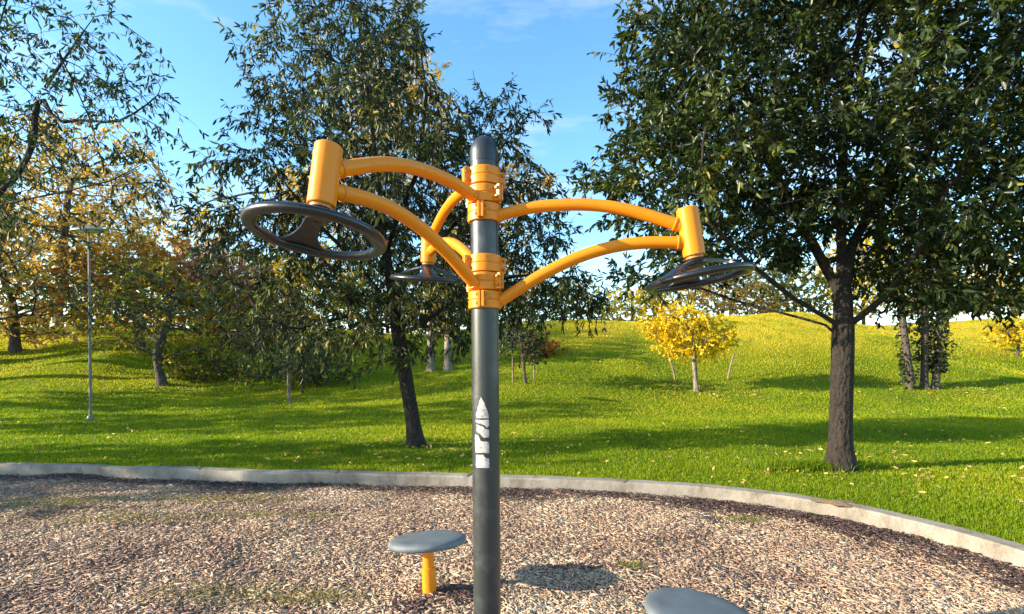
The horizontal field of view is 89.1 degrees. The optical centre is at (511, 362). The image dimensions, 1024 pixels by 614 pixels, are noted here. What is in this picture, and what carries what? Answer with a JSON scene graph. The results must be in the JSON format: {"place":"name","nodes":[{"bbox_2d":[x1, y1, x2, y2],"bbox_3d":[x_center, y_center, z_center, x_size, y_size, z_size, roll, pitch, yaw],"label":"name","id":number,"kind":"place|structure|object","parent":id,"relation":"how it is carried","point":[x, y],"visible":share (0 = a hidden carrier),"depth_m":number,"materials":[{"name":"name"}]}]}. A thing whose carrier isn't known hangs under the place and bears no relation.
{"place":"outdoors","nodes":[
{"label":"outdoors","id":0,"kind":"place"},
{"bbox_2d":[0,312,1023,544],"bbox_3d":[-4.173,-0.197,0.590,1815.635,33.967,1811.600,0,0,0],"label":"lawn","id":1,"kind":"structure","parent":0,"point":[579,372],"depth_m":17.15,"materials":[{"name":"green plant"}]},
{"bbox_2d":[0,158,26,248],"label":"shade tree","id":2,"kind":"object","parent":1,"relation":"on","point":[3,238],"visible":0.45,"depth_m":21.05,"materials":[{"name":"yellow plant"}]},
{"bbox_2d":[0,120,28,228],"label":"shade tree","id":3,"kind":"object","parent":1,"relation":"on","point":[14,164],"visible":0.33,"depth_m":26.55,"materials":[{"name":"green plant"}]},
{"bbox_2d":[0,216,85,352],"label":"yellow tree","id":4,"kind":"object","parent":1,"relation":"on","point":[12,329],"visible":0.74,"depth_m":25.07,"materials":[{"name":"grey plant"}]},
{"bbox_2d":[0,206,166,327],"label":"crest tree","id":5,"kind":"object","parent":1,"relation":"on","point":[52,320],"visible":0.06,"depth_m":45.51,"materials":[{"name":"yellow plant"}]},
{"bbox_2d":[70,226,103,419],"bbox_3d":[-10.507,-0.886,12.900,0.840,4.994,0.378,0,0,0],"label":"street lamp","id":6,"kind":"object","parent":1,"relation":"on","point":[91,229],"visible":0.77,"depth_m":12.88,"materials":[{"name":"grey metal"}]},
{"bbox_2d":[0,101,176,325],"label":"yellow tree","id":7,"kind":"object","parent":1,"relation":"on","point":[51,212],"visible":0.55,"depth_m":37.26,"materials":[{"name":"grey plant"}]},
{"bbox_2d":[0,0,212,342],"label":"slender tree","id":8,"kind":"object","parent":1,"relation":"on","point":[33,135],"visible":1,"depth_m":7.62,"materials":[{"name":"green plant"}]},
{"bbox_2d":[35,235,201,348],"bbox_3d":[-18.686,-3.357,24.801,7.589,5.594,6.127,0,0,0],"label":"maple tree","id":9,"kind":"object","parent":1,"relation":"on","point":[141,249],"visible":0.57,"depth_m":24.18,"materials":[{"name":"green plant"}]},
{"bbox_2d":[62,251,271,385],"bbox_3d":[-12.845,-1.619,19.711,6.666,5.175,5.842,0,0,-36],"label":"maple tree","id":10,"kind":"object","parent":1,"relation":"on","point":[170,309],"visible":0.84,"depth_m":19.31,"materials":[{"name":"green plant"}]},
{"bbox_2d":[108,205,246,327],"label":"crest tree","id":11,"kind":"object","parent":1,"relation":"on","point":[176,249],"visible":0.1,"depth_m":46.86,"materials":[{"name":"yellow plant"}]},
{"bbox_2d":[161,338,258,383],"bbox_3d":[-12.180,0.018,21.171,3.992,2.151,3.060,0,0,0],"label":"olive shrub","id":12,"kind":"object","parent":1,"relation":"on","point":[199,373],"visible":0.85,"depth_m":20.66,"materials":[{"name":"green plant"}]},
{"bbox_2d":[161,237,281,345],"bbox_3d":[-14.707,-3.598,26.623,5.748,5.686,4.850,0,0,-19],"label":"maple tree","id":13,"kind":"object","parent":1,"relation":"on","point":[242,267],"visible":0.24,"depth_m":25.64,"materials":[{"name":"green plant"}]},
{"bbox_2d":[160,280,298,351],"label":"maple tree","id":14,"kind":"object","parent":1,"relation":"on","point":[192,305],"visible":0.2,"depth_m":25.00,"materials":[{"name":"green plant"}]},
{"bbox_2d":[204,248,346,328],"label":"crest tree","id":15,"kind":"object","parent":1,"relation":"on","point":[275,266],"visible":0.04,"depth_m":45.88,"materials":[{"name":"green plant"}]},
{"bbox_2d":[190,166,368,325],"bbox_3d":[-15.675,-7.237,34.865,12.298,11.641,6.254,0,0,0],"label":"yellow tree","id":16,"kind":"object","parent":1,"relation":"on","point":[316,290],"visible":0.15,"depth_m":34.66,"materials":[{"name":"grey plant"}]},
{"bbox_2d":[247,301,337,402],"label":"sapling","id":17,"kind":"object","parent":1,"relation":"on","point":[288,356],"visible":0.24,"depth_m":16.20,"materials":[{"name":"green plant"}]},
{"bbox_2d":[229,348,361,390],"bbox_3d":[-7.927,0.212,18.869,4.928,1.895,2.281,0,0,0],"label":"olive shrub","id":18,"kind":"object","parent":1,"relation":"on","point":[316,377],"visible":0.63,"depth_m":18.73,"materials":[{"name":"green plant"}]},
{"bbox_2d":[305,268,440,332],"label":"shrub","id":19,"kind":"object","parent":1,"relation":"on","point":[377,307],"visible":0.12,"depth_m":43.69,"materials":[{"name":"green plant"}]},
{"bbox_2d":[167,0,621,447],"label":"willow oak tree","id":20,"kind":"object","parent":1,"relation":"on","point":[373,106],"visible":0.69,"depth_m":7.97,"materials":[{"name":"green plant"}]},
{"bbox_2d":[268,36,557,318],"bbox_3d":[-6.941,-12.057,37.242,20.446,22.002,9.117,0,0,0],"label":"yellow tree","id":21,"kind":"object","parent":1,"relation":"on","point":[438,73],"visible":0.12,"depth_m":36.35,"materials":[{"name":"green plant"}]},
{"bbox_2d":[403,285,454,371],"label":"birch tree","id":22,"kind":"object","parent":1,"relation":"on","point":[430,367],"visible":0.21,"depth_m":19.99,"materials":[{"name":"green plant"}]},
{"bbox_2d":[419,283,468,370],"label":"birch tree","id":23,"kind":"object","parent":1,"relation":"on","point":[447,362],"visible":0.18,"depth_m":19.92,"materials":[{"name":"green plant"}]},
{"bbox_2d":[370,258,545,333],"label":"crest tree","id":24,"kind":"object","parent":1,"relation":"on","point":[514,272],"visible":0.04,"depth_m":44.77,"materials":[{"name":"green plant"}]},
{"bbox_2d":[0,462,1023,569],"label":"kerb","id":25,"kind":"structure","parent":1,"relation":"on","point":[996,548],"depth_m":6.02,"materials":[{"name":"concrete"}]},
{"bbox_2d":[811,499,855,506],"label":"spilled soil","id":26,"kind":"structure","parent":25,"relation":"on","point":[836,502],"depth_m":5.02,"materials":[{"name":"brown soil"}]},
{"bbox_2d":[0,367,1023,501],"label":"fallen leaves","id":27,"kind":"object","parent":1,"relation":"on","point":[895,457],"visible":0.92,"depth_m":8.41,"materials":[{"name":"yellow plant"}]},
{"bbox_2d":[512,356,513,381],"bbox_3d":[0.028,0.343,17.150,0.057,1.079,0.060,0,0,0],"label":"tree stake","id":28,"kind":"object","parent":1,"relation":"on","point":[512,368],"visible":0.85,"depth_m":17.13,"materials":[{"name":"brown wood"}]},
{"bbox_2d":[499,312,554,383],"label":"sapling","id":29,"kind":"object","parent":1,"relation":"on","point":[514,342],"visible":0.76,"depth_m":16.91,"materials":[{"name":"green plant"}]},
{"bbox_2d":[533,359,534,379],"bbox_3d":[0.748,0.343,17.550,0.057,0.974,0.060,0,0,0],"label":"tree stake","id":30,"kind":"object","parent":1,"relation":"on","point":[533,370],"visible":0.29,"depth_m":17.53,"materials":[{"name":"brown wood"}]},
{"bbox_2d":[517,329,566,357],"bbox_3d":[1.249,-0.646,21.333,2.126,1.636,1.579,0,0,0],"label":"russet shrub","id":31,"kind":"object","parent":1,"relation":"on","point":[549,346],"visible":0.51,"depth_m":21.14,"materials":[{"name":"brown plant"}]},
{"bbox_2d":[499,270,617,321],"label":"crest tree","id":32,"kind":"object","parent":1,"relation":"on","point":[555,317],"visible":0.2,"depth_m":46.16,"materials":[{"name":"green plant"}]},
{"bbox_2d":[630,291,633,320],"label":"utility pole","id":33,"kind":"object","parent":1,"relation":"on","point":[632,309],"visible":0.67,"depth_m":43.87,"materials":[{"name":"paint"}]},
{"bbox_2d":[593,272,697,321],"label":"crest tree","id":34,"kind":"object","parent":1,"relation":"on","point":[640,310],"visible":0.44,"depth_m":44.12,"materials":[{"name":"green plant"}]},
{"bbox_2d":[668,354,675,379],"bbox_3d":[5.697,0.286,18.450,0.375,1.193,0.070,0,0,0],"label":"tree stake","id":35,"kind":"object","parent":1,"relation":"on","point":[672,367],"visible":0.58,"depth_m":18.42,"materials":[{"name":"brown wood"}]},
{"bbox_2d":[634,300,742,391],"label":"golden tree","id":36,"kind":"object","parent":1,"relation":"on","point":[684,345],"visible":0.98,"depth_m":16.97,"materials":[{"name":"yellow plant"}]},
{"bbox_2d":[727,354,734,377],"bbox_3d":[8.006,0.260,19.100,0.321,1.161,0.070,0,0,0],"label":"tree stake","id":37,"kind":"object","parent":1,"relation":"on","point":[731,362],"visible":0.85,"depth_m":19.07,"materials":[{"name":"brown wood"}]},
{"bbox_2d":[676,258,798,315],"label":"crest tree","id":38,"kind":"object","parent":1,"relation":"on","point":[733,306],"visible":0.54,"depth_m":43.06,"materials":[{"name":"green plant"}]},
{"bbox_2d":[735,256,832,315],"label":"crest tree","id":39,"kind":"object","parent":1,"relation":"on","point":[816,300],"visible":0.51,"depth_m":44.73,"materials":[{"name":"green plant"}]},
{"bbox_2d":[562,0,1023,472],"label":"oak tree","id":40,"kind":"object","parent":1,"relation":"on","point":[952,107],"visible":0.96,"depth_m":6.12,"materials":[{"name":"green plant"}]},
{"bbox_2d":[714,454,913,474],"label":"long grass","id":41,"kind":"structure","parent":1,"relation":"on","point":[817,464],"depth_m":6.68,"materials":[{"name":"green plant"}]},
{"bbox_2d":[816,237,906,324],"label":"crest tree","id":42,"kind":"object","parent":1,"relation":"on","point":[863,304],"visible":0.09,"depth_m":46.84,"materials":[{"name":"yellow plant"}]},
{"bbox_2d":[814,164,935,389],"bbox_3d":[12.246,-2.804,17.504,3.566,7.603,3.416,0,0,-44],"label":"poplar tree","id":43,"kind":"object","parent":1,"relation":"on","point":[910,377],"visible":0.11,"depth_m":17.37,"materials":[{"name":"green plant"}]},
{"bbox_2d":[885,249,973,388],"bbox_3d":[14.516,-1.736,18.331,2.914,5.394,2.624,0,0,-37],"label":"poplar tree","id":44,"kind":"object","parent":1,"relation":"on","point":[926,355],"visible":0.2,"depth_m":17.46,"materials":[{"name":"green plant"}]},
{"bbox_2d":[909,274,1003,320],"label":"crest tree","id":45,"kind":"object","parent":1,"relation":"on","point":[969,276],"visible":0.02,"depth_m":44.89,"materials":[{"name":"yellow plant"}]},
{"bbox_2d":[929,213,1004,389],"bbox_3d":[14.954,-2.130,17.487,2.997,6.230,3.140,0,0,0],"label":"poplar tree","id":46,"kind":"object","parent":1,"relation":"on","point":[937,365],"visible":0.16,"depth_m":17.39,"materials":[{"name":"green plant"}]},
{"bbox_2d":[973,254,1023,316],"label":"crest tree","id":47,"kind":"object","parent":1,"relation":"on","point":[1010,309],"visible":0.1,"depth_m":47.44,"materials":[{"name":"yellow plant"}]},
{"bbox_2d":[982,315,1023,356],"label":"golden tree","id":48,"kind":"object","parent":1,"relation":"on","point":[1016,334],"visible":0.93,"depth_m":25.41,"materials":[{"name":"yellow plant"}]},
{"bbox_2d":[0,476,1023,613],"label":"wood chip bed","id":49,"kind":"object","parent":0,"point":[386,515],"visible":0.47,"depth_m":4.50,"materials":[{"name":"wood"}]},
{"bbox_2d":[16,504,758,613],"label":"shredded bark","id":50,"kind":"object","parent":49,"relation":"on","point":[459,593],"visible":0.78,"depth_m":3.38,"materials":[{"name":"brown wood"}]},
{"bbox_2d":[0,490,783,612],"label":"weeds","id":51,"kind":"object","parent":49,"relation":"on","point":[633,563],"visible":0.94,"depth_m":4.86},
{"bbox_2d":[388,530,466,594],"bbox_3d":[-0.529,1.369,3.319,0.500,0.511,0.500,-3,-7,0],"label":"stool","id":52,"kind":"object","parent":49,"relation":"on","point":[427,544],"visible":0.99,"depth_m":3.27,"materials":[{"name":"yellow paint"}]},
{"bbox_2d":[240,135,755,613],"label":"exercise station","id":53,"kind":"object","parent":49,"relation":"on","point":[480,268],"visible":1,"depth_m":2.35,"materials":[{"name":"orange metal"}]},
{"bbox_2d":[0,476,1023,613],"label":"wood chips","id":54,"kind":"object","parent":49,"relation":"on","point":[808,563],"visible":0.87,"depth_m":3.84,"materials":[{"name":"beige wood"}]},
{"bbox_2d":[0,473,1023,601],"bbox_3d":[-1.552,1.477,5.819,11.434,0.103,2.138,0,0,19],"label":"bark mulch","id":55,"kind":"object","parent":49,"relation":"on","point":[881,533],"visible":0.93,"depth_m":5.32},
{"bbox_2d":[644,587,748,613],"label":"stool","id":56,"kind":"object","parent":49,"relation":"on","point":[672,600],"visible":1,"depth_m":2.33,"materials":[{"name":"yellow paint"}]},
{"bbox_2d":[0,0,1023,333],"label":"sky","id":57,"kind":"structure","parent":0,"point":[547,43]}
]}

